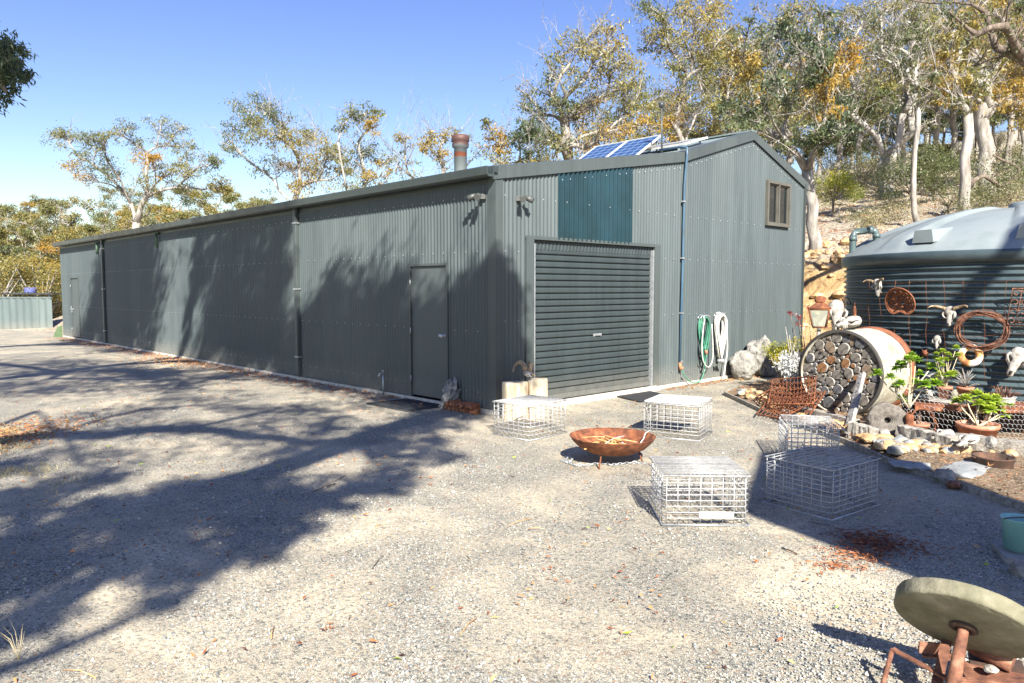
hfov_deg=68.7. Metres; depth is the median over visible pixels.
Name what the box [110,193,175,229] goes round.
gum tree
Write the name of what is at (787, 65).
gum tree
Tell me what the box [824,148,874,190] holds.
shrub
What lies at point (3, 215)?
gum tree
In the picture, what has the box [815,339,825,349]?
log
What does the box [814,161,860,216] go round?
young tree
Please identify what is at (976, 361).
painted ring
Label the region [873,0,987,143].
gum tree
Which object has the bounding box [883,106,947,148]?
gum tree
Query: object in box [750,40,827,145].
gum tree
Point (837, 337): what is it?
log
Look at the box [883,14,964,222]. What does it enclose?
gum tree
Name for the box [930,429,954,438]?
skull
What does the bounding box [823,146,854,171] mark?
shrub
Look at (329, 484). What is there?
fallen twig
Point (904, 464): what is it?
flat stone
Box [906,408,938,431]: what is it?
rusty hoop
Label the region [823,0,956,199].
gum tree
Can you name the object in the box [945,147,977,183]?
shrub
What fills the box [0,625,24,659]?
grass tuft
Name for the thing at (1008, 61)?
gum tree
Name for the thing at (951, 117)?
gum tree
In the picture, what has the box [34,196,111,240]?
gum tree
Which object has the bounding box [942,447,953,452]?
rubble stone
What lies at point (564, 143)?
gum tree
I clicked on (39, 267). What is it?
shrub
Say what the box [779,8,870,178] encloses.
gum tree
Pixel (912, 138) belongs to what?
shrub
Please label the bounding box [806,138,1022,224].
undergrowth
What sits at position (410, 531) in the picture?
leaf litter
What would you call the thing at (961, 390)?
clay pot
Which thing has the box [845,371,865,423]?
holed stake
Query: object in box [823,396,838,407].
log
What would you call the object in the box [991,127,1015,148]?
shrub
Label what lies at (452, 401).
firewood piece
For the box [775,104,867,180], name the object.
gum tree
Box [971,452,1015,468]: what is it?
rusty dish
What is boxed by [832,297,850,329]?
scrap iron
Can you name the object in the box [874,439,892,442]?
rubble stone
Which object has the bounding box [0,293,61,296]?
flat canopy
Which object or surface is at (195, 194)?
gum tree
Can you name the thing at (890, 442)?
rubble stone
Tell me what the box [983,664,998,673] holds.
flat stone
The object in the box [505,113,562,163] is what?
gum tree
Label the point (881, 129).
gum tree
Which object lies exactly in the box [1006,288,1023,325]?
iron grille
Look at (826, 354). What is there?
log
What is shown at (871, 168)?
shrub
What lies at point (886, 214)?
bark litter
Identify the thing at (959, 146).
shrub
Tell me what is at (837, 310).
cattle skull
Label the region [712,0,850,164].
gum tree
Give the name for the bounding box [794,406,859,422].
timber sleeper
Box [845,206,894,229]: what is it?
shrub
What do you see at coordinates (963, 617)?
grindstone
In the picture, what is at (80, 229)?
gum tree
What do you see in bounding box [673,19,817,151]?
gum tree
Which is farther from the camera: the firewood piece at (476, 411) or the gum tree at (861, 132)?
the gum tree at (861, 132)
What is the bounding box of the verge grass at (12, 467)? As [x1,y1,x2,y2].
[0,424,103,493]
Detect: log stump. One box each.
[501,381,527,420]
[528,378,547,418]
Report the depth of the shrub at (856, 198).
33.83 m
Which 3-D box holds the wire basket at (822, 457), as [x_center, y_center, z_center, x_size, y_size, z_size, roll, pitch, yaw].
[2.518,1.129,6.091,0.713,0.392,0.614,-3,5,-36]
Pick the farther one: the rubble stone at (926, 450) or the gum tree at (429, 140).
the gum tree at (429, 140)
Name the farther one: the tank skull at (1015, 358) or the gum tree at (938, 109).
the gum tree at (938, 109)
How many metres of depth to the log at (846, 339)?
10.14 m
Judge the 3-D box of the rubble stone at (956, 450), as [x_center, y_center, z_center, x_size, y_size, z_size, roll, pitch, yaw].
[4.508,1.114,7.692,0.124,0.109,0.187,-3,5,-34]
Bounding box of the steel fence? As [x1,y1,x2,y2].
[0,297,52,328]
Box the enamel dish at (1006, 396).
[989,385,1022,404]
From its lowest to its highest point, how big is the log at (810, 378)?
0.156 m
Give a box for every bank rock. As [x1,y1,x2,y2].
[810,251,821,255]
[810,293,822,298]
[820,262,832,269]
[822,241,834,246]
[823,250,832,254]
[831,252,844,260]
[831,290,845,297]
[832,248,844,254]
[840,237,848,244]
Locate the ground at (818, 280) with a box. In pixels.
[0,129,1023,347]
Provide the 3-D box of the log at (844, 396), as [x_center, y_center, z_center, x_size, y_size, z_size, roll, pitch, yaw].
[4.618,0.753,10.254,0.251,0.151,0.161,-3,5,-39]
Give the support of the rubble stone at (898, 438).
on the garden bed soil
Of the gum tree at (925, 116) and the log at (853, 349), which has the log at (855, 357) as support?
the log at (853, 349)
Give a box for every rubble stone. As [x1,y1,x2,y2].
[745,394,753,398]
[858,433,868,440]
[861,434,876,442]
[873,443,884,449]
[874,434,887,437]
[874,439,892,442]
[878,428,889,433]
[880,440,895,445]
[887,445,903,454]
[892,437,907,441]
[903,439,913,442]
[903,443,918,450]
[912,439,922,444]
[921,441,932,446]
[922,448,932,452]
[925,447,938,452]
[940,445,959,453]
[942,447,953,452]
[958,446,971,452]
[1004,449,1017,456]
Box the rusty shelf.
[902,399,1023,431]
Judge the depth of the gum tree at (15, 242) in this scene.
59.59 m
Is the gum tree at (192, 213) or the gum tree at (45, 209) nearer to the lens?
the gum tree at (45, 209)
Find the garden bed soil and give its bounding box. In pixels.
[728,378,1023,502]
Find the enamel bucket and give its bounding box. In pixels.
[999,512,1023,552]
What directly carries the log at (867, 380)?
on the log
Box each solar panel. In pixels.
[579,141,625,158]
[607,135,660,156]
[639,136,707,154]
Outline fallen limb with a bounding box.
[971,154,1020,188]
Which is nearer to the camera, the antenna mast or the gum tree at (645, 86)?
the antenna mast
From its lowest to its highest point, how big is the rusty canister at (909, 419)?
0.270 m
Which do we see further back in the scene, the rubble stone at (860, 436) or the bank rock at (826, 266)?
the bank rock at (826, 266)
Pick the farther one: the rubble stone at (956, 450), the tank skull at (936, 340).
the tank skull at (936, 340)
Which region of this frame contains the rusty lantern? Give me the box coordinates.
[808,296,830,327]
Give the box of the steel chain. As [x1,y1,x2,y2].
[560,456,651,465]
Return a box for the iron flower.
[920,349,929,356]
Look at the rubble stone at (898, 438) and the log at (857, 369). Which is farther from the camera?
the log at (857, 369)
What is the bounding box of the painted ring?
[958,345,982,366]
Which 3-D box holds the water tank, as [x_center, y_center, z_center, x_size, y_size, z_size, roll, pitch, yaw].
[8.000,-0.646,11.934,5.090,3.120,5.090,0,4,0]
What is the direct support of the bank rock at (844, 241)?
on the ground at (818, 280)
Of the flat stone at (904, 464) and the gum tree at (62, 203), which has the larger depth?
the gum tree at (62, 203)
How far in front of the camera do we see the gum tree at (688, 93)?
36.93 m
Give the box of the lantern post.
[805,328,820,400]
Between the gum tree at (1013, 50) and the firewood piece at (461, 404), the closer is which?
the firewood piece at (461, 404)
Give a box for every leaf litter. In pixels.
[0,367,988,682]
[0,410,135,453]
[48,336,438,410]
[105,351,239,371]
[665,370,780,389]
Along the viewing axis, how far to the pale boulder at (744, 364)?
14.37 m
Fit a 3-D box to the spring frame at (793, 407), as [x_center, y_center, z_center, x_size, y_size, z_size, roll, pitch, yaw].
[3.823,0.797,10.516,0.464,0.263,1.824,0,4,6]
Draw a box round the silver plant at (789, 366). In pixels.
[773,327,801,394]
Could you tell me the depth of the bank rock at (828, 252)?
19.85 m
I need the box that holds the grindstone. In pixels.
[893,577,1023,682]
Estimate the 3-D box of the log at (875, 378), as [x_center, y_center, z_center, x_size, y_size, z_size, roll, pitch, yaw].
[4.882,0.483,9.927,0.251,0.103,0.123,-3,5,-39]
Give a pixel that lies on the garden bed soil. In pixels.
(986, 481)
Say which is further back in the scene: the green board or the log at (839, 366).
the green board
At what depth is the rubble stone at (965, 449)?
7.67 m
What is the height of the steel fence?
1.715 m
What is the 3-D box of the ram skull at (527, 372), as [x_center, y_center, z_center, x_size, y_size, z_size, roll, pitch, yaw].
[0.164,0.369,10.216,0.320,0.230,0.356,0,4,0]
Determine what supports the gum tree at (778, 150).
on the ground at (818, 280)
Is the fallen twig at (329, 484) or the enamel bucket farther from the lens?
the fallen twig at (329, 484)
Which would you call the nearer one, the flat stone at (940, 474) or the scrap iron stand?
the scrap iron stand
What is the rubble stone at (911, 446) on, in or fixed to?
on the garden bed soil
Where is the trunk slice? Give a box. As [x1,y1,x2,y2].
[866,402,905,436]
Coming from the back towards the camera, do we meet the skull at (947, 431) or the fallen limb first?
the fallen limb
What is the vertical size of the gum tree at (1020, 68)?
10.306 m
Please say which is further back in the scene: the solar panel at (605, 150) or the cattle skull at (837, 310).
the solar panel at (605, 150)
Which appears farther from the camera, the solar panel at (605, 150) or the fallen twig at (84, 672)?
the solar panel at (605, 150)
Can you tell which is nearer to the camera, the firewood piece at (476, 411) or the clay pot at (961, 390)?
the clay pot at (961, 390)
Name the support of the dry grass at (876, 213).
on the ground at (818, 280)
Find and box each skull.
[512,360,534,377]
[828,300,847,329]
[835,315,861,328]
[863,278,883,296]
[919,373,942,381]
[924,388,933,397]
[928,305,967,326]
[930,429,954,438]
[932,335,940,348]
[956,433,979,447]
[1006,347,1023,376]
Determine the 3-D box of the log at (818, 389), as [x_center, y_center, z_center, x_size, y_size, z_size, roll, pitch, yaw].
[4.359,0.732,10.577,0.251,0.164,0.171,-3,5,-39]
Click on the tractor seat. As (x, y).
(909, 295)
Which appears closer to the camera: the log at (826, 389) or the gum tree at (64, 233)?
the log at (826, 389)
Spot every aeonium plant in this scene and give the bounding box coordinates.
[867,351,943,408]
[933,344,960,386]
[949,388,1014,425]
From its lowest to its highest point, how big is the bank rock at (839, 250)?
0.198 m
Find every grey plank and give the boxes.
[922,396,972,403]
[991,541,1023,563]
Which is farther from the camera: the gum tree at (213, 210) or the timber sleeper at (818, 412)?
the gum tree at (213, 210)
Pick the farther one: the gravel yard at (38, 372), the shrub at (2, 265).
the shrub at (2, 265)
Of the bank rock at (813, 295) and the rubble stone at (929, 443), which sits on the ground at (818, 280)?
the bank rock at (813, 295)
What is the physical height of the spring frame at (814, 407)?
0.320 m
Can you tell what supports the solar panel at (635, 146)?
on the metal shed
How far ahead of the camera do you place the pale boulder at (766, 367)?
14.85 m
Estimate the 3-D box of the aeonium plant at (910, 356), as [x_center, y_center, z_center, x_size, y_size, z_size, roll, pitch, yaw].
[4.577,0.447,8.677,0.876,0.689,0.443,0,4,0]
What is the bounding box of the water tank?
[841,201,1023,404]
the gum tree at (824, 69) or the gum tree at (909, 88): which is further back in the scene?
the gum tree at (909, 88)
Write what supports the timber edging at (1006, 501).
on the gravel yard at (38, 372)
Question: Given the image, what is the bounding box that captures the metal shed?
[52,130,808,414]
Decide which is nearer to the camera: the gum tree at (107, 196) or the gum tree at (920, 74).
the gum tree at (920, 74)
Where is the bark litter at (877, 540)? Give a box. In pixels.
[799,519,967,567]
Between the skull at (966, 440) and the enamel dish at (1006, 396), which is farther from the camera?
the enamel dish at (1006, 396)
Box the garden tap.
[378,370,383,394]
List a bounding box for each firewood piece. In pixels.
[449,399,460,405]
[459,401,469,408]
[462,408,470,412]
[464,402,475,407]
[468,403,479,409]
[471,407,480,414]
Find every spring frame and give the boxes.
[755,381,817,414]
[756,383,825,419]
[767,376,816,404]
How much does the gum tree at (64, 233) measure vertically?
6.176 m
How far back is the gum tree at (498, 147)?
25.83 m
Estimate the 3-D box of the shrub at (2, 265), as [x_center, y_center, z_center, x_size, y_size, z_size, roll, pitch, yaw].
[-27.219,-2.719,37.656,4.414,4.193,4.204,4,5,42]
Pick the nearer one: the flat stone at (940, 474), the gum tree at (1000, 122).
the flat stone at (940, 474)
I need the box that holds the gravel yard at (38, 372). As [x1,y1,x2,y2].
[0,330,1023,682]
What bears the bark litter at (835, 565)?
on the gravel yard at (38, 372)
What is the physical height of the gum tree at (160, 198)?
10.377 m
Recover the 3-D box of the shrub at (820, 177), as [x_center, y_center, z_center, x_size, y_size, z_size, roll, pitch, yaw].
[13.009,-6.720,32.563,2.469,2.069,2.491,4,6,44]
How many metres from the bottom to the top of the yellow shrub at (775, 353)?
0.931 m
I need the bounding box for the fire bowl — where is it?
[569,427,655,469]
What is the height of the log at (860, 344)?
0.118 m
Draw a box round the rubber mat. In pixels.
[617,391,661,401]
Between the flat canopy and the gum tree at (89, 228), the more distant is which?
the gum tree at (89, 228)
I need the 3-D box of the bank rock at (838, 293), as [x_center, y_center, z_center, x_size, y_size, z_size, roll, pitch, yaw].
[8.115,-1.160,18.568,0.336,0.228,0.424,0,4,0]
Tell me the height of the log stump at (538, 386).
0.534 m
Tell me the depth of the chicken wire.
8.46 m
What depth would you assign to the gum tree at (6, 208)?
56.95 m
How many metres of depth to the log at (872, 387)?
9.90 m
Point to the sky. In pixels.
(98, 61)
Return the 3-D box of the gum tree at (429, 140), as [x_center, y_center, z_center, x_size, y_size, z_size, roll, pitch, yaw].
[-3.136,-4.672,26.670,4.860,9.627,4.230,0,4,0]
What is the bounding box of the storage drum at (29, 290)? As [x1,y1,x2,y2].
[24,287,36,292]
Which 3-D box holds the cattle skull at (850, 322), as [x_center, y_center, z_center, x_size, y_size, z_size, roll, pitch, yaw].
[4.623,-0.267,10.323,0.396,0.180,0.261,0,4,0]
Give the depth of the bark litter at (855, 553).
4.88 m
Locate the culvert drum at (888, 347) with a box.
[798,326,915,414]
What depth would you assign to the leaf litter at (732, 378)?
13.79 m
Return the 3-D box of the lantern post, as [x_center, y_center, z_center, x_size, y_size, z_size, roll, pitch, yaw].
[4.538,0.346,11.308,0.229,1.143,0.086,3,5,39]
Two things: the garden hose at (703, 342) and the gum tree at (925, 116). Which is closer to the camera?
the garden hose at (703, 342)
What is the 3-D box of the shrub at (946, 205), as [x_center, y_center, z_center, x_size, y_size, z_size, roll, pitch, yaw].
[14.466,-4.907,24.639,2.369,1.709,1.982,0,4,0]
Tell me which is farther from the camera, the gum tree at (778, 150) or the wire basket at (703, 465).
the gum tree at (778, 150)
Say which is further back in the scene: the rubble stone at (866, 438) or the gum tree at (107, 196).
the gum tree at (107, 196)
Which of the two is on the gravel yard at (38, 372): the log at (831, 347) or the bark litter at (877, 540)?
the bark litter at (877, 540)
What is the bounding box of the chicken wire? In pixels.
[891,380,1023,438]
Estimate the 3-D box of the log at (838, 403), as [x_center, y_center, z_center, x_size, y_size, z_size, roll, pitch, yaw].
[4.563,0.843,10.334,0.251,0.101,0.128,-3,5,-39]
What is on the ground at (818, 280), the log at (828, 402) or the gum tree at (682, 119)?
the gum tree at (682, 119)
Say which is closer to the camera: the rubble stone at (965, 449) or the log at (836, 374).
the rubble stone at (965, 449)
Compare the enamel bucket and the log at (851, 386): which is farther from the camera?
the log at (851, 386)
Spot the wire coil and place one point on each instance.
(959, 323)
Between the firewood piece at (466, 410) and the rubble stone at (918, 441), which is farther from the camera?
the firewood piece at (466, 410)
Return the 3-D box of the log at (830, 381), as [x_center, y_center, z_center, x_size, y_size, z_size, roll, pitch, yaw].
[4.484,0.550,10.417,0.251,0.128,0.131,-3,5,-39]
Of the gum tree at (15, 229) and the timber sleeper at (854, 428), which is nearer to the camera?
the timber sleeper at (854, 428)
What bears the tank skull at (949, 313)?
attached to the wire trellis
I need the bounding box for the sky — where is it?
[0,0,1018,246]
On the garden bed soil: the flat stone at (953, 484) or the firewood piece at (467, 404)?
the flat stone at (953, 484)
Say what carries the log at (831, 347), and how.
on the log at (831, 359)
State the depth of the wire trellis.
10.35 m
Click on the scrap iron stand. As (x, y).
(1011, 670)
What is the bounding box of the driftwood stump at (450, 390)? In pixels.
[438,376,461,408]
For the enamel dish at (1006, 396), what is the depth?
8.55 m
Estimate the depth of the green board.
27.31 m
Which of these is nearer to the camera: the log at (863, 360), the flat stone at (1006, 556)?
the flat stone at (1006, 556)
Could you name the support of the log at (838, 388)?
on the log
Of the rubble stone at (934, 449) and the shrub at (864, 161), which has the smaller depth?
the rubble stone at (934, 449)
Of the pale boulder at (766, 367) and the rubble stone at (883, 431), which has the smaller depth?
the rubble stone at (883, 431)
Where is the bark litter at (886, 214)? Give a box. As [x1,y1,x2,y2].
[803,148,1023,345]
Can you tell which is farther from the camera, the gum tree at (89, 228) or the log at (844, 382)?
the gum tree at (89, 228)
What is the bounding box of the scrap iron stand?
[881,639,1023,682]
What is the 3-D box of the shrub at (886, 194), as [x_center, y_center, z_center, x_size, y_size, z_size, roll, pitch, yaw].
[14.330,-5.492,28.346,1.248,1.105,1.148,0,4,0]
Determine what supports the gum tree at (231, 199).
on the ground at (818, 280)
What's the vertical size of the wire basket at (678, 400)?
0.429 m
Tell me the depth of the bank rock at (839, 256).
19.21 m
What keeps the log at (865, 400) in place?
on the log
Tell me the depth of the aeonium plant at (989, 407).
8.40 m
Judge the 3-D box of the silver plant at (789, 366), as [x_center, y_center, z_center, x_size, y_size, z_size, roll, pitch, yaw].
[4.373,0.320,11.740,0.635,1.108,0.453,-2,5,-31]
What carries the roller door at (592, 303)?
in the metal shed
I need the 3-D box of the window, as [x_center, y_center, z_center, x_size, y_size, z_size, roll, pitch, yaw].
[5.581,-2.877,15.725,1.000,0.920,0.090,-4,6,-43]
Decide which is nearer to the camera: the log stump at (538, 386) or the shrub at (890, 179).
the log stump at (538, 386)
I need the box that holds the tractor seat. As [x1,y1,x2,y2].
[885,287,915,314]
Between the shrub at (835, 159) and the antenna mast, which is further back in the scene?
the shrub at (835, 159)
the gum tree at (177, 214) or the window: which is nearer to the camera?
the window
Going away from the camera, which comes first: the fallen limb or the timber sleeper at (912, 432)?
the timber sleeper at (912, 432)
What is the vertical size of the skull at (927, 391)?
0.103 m
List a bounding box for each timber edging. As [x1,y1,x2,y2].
[723,379,766,394]
[724,392,1023,511]
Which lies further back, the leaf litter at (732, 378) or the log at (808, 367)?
the leaf litter at (732, 378)
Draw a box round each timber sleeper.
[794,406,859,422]
[846,421,878,438]
[895,425,958,446]
[955,433,1023,456]
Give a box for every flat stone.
[887,460,933,470]
[932,468,956,480]
[940,460,990,477]
[946,480,960,488]
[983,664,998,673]
[985,436,996,448]
[1008,559,1023,577]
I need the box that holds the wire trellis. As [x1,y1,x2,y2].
[868,281,1023,378]
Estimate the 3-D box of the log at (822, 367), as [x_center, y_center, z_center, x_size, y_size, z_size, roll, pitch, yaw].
[4.410,0.358,10.501,0.251,0.154,0.155,-3,5,-39]
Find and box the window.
[765,180,791,227]
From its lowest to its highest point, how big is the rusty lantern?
0.482 m
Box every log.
[803,362,815,371]
[806,353,821,362]
[806,375,818,385]
[812,388,825,399]
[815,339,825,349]
[815,350,824,358]
[816,372,827,381]
[817,362,832,372]
[821,386,832,394]
[822,336,829,341]
[823,351,830,356]
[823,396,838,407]
[825,341,842,352]
[826,377,838,385]
[827,355,839,363]
[829,365,837,371]
[832,333,843,342]
[832,370,843,378]
[833,384,846,393]
[834,399,844,406]
[836,363,841,369]
[838,343,855,354]
[839,391,852,402]
[841,358,851,368]
[841,379,851,386]
[841,405,848,412]
[842,335,852,342]
[844,367,857,378]
[848,382,855,391]
[850,347,859,352]
[850,353,862,361]
[854,366,862,372]
[855,340,866,348]
[859,393,872,405]
[861,358,867,363]
[862,347,874,358]
[862,363,873,376]
[864,377,872,383]
[866,382,879,394]
[871,375,879,382]
[873,364,879,369]
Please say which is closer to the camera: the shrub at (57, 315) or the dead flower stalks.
the dead flower stalks
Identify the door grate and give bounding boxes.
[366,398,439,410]
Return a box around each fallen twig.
[69,669,96,677]
[313,475,344,492]
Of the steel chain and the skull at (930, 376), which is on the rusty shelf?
the skull at (930, 376)
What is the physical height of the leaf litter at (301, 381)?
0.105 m
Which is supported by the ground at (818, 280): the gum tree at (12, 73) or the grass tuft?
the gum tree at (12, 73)
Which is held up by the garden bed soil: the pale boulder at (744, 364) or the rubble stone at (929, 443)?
the rubble stone at (929, 443)
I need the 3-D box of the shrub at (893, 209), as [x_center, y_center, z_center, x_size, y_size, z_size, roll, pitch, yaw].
[12.714,-4.280,24.735,2.596,1.521,2.819,-3,5,-41]
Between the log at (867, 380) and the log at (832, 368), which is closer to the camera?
the log at (867, 380)
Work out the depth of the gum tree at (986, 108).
28.59 m
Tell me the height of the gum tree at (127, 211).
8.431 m
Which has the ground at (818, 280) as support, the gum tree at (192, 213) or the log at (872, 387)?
the gum tree at (192, 213)
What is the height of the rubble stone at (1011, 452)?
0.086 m
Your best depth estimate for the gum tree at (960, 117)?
62.93 m
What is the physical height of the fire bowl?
0.276 m
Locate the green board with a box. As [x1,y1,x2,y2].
[53,326,62,336]
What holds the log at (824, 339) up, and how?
on the log at (831, 347)
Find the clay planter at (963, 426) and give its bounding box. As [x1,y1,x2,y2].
[955,420,1000,437]
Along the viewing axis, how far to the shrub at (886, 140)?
46.24 m
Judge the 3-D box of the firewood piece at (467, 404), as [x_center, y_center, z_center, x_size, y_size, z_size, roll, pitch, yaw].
[-0.586,0.901,10.610,0.169,0.080,0.082,-3,5,-36]
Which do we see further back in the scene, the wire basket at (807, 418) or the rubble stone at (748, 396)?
the rubble stone at (748, 396)
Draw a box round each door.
[70,277,81,338]
[408,263,448,400]
[534,240,653,398]
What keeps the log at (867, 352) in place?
on the log
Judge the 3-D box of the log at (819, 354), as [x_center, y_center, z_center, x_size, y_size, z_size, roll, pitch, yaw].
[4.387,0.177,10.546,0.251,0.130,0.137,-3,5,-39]
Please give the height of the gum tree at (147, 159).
9.294 m
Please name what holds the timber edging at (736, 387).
on the gravel yard at (38, 372)
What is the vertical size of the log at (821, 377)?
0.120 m
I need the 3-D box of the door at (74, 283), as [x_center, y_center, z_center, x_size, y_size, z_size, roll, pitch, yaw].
[-15.158,-1.175,26.011,0.072,2.106,1.131,-4,6,-44]
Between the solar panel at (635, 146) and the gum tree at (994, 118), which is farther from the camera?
the gum tree at (994, 118)
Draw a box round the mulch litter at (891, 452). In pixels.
[726,380,1022,497]
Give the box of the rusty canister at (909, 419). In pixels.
[905,414,913,425]
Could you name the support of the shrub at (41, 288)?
on the ground at (818, 280)
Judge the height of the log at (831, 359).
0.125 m
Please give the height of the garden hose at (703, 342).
1.256 m
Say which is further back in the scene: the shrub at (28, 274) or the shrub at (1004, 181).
the shrub at (28, 274)
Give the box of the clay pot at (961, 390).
[956,386,974,396]
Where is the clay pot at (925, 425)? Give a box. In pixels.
[913,422,929,428]
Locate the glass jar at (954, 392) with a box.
[951,389,957,399]
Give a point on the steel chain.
(571, 460)
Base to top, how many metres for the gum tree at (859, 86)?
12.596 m
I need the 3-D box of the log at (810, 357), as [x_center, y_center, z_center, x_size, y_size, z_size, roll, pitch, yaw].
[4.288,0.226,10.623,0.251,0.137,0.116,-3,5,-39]
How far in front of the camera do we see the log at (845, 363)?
10.15 m
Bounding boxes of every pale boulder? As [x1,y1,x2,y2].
[729,350,758,379]
[746,335,777,376]
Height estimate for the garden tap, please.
0.427 m
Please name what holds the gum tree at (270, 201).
on the ground at (818, 280)
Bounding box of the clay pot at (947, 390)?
[936,385,952,399]
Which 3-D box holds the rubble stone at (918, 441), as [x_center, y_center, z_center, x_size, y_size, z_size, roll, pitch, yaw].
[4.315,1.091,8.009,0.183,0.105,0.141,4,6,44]
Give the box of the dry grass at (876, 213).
[806,152,1019,249]
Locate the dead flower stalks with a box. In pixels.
[787,305,810,390]
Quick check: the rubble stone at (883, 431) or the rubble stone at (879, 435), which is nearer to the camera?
the rubble stone at (879, 435)
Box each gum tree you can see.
[0,21,41,117]
[0,203,35,254]
[0,203,37,250]
[0,203,60,292]
[0,205,51,256]
[0,213,29,283]
[0,222,59,294]
[3,192,75,245]
[4,202,83,256]
[22,222,83,281]
[28,187,126,250]
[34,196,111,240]
[39,114,235,228]
[51,221,111,253]
[68,200,157,239]
[82,223,122,234]
[88,208,160,236]
[93,175,161,232]
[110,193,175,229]
[122,187,189,226]
[153,176,214,222]
[157,209,189,222]
[171,177,242,219]
[190,204,228,216]
[202,75,389,200]
[220,193,250,211]
[230,184,274,210]
[245,193,278,207]
[329,97,413,189]
[352,88,490,266]
[477,96,553,164]
[500,1,689,160]
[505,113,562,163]
[568,71,653,158]
[593,73,683,146]
[624,0,786,142]
[625,46,727,145]
[643,0,795,143]
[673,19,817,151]
[692,0,858,146]
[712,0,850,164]
[712,0,894,249]
[720,115,795,164]
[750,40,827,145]
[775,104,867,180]
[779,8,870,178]
[793,0,905,198]
[803,0,948,180]
[810,32,877,164]
[812,93,875,169]
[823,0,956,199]
[830,101,920,174]
[836,0,986,181]
[861,0,1008,180]
[861,44,927,148]
[870,0,962,199]
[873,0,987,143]
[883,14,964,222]
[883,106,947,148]
[892,0,1019,169]
[894,84,974,154]
[910,0,1023,70]
[917,0,1023,195]
[925,0,1002,210]
[939,0,1023,176]
[940,109,974,148]
[948,71,1017,162]
[967,0,1023,166]
[990,106,1008,127]
[991,0,1023,85]
[995,24,1023,96]
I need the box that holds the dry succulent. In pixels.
[951,368,979,387]
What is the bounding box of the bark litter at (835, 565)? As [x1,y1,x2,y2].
[789,554,886,571]
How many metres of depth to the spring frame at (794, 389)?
10.29 m
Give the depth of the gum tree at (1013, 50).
13.79 m
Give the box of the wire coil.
[954,309,1009,351]
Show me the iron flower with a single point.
(924, 352)
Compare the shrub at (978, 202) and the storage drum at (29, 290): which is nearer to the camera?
the shrub at (978, 202)
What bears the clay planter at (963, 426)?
on the garden bed soil
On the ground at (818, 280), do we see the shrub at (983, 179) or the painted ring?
the shrub at (983, 179)
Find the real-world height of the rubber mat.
0.016 m
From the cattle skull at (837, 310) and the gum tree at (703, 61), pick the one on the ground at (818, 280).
the gum tree at (703, 61)
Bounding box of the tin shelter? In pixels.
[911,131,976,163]
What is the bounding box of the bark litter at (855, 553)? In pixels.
[809,540,897,565]
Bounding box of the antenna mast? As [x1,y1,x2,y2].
[659,101,667,152]
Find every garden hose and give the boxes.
[681,315,713,382]
[714,312,727,377]
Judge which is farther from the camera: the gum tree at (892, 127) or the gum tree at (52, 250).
the gum tree at (892, 127)
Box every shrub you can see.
[0,249,39,296]
[0,249,60,313]
[0,251,61,317]
[0,253,11,278]
[0,254,56,296]
[22,263,62,318]
[758,334,805,382]
[797,163,843,205]
[808,144,855,181]
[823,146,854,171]
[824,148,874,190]
[829,139,887,186]
[844,180,868,201]
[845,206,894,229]
[846,137,911,192]
[852,189,944,224]
[863,144,959,201]
[865,136,898,163]
[876,183,906,209]
[894,134,992,199]
[896,124,947,171]
[916,168,982,213]
[929,173,1023,214]
[945,140,976,157]
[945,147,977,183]
[949,138,1023,203]
[970,147,1023,206]
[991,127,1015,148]
[991,141,1020,167]
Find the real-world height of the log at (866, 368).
0.189 m
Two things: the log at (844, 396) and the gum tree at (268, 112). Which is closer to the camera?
the log at (844, 396)
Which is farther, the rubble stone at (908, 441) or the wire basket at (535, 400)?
the wire basket at (535, 400)
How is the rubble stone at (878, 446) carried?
on the garden bed soil
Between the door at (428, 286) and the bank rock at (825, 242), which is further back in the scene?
the bank rock at (825, 242)
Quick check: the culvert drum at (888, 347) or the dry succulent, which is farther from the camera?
the culvert drum at (888, 347)
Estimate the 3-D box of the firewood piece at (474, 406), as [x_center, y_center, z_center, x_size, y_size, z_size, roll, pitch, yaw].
[-0.540,0.912,10.562,0.065,0.074,0.184,3,5,37]
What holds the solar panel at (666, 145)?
on the metal shed
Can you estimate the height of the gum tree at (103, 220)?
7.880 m
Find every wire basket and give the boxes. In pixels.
[492,395,567,440]
[643,394,712,440]
[648,456,750,525]
[762,445,881,520]
[776,414,845,467]
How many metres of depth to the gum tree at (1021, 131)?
33.49 m
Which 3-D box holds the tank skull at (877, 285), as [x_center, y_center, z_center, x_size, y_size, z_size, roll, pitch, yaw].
[5.458,-0.811,11.226,0.141,0.283,0.414,-1,4,-15]
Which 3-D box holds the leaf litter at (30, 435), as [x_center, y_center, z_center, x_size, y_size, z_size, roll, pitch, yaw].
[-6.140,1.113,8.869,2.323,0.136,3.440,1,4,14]
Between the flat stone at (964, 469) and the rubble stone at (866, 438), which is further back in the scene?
the rubble stone at (866, 438)
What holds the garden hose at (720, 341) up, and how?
hanging from the metal shed

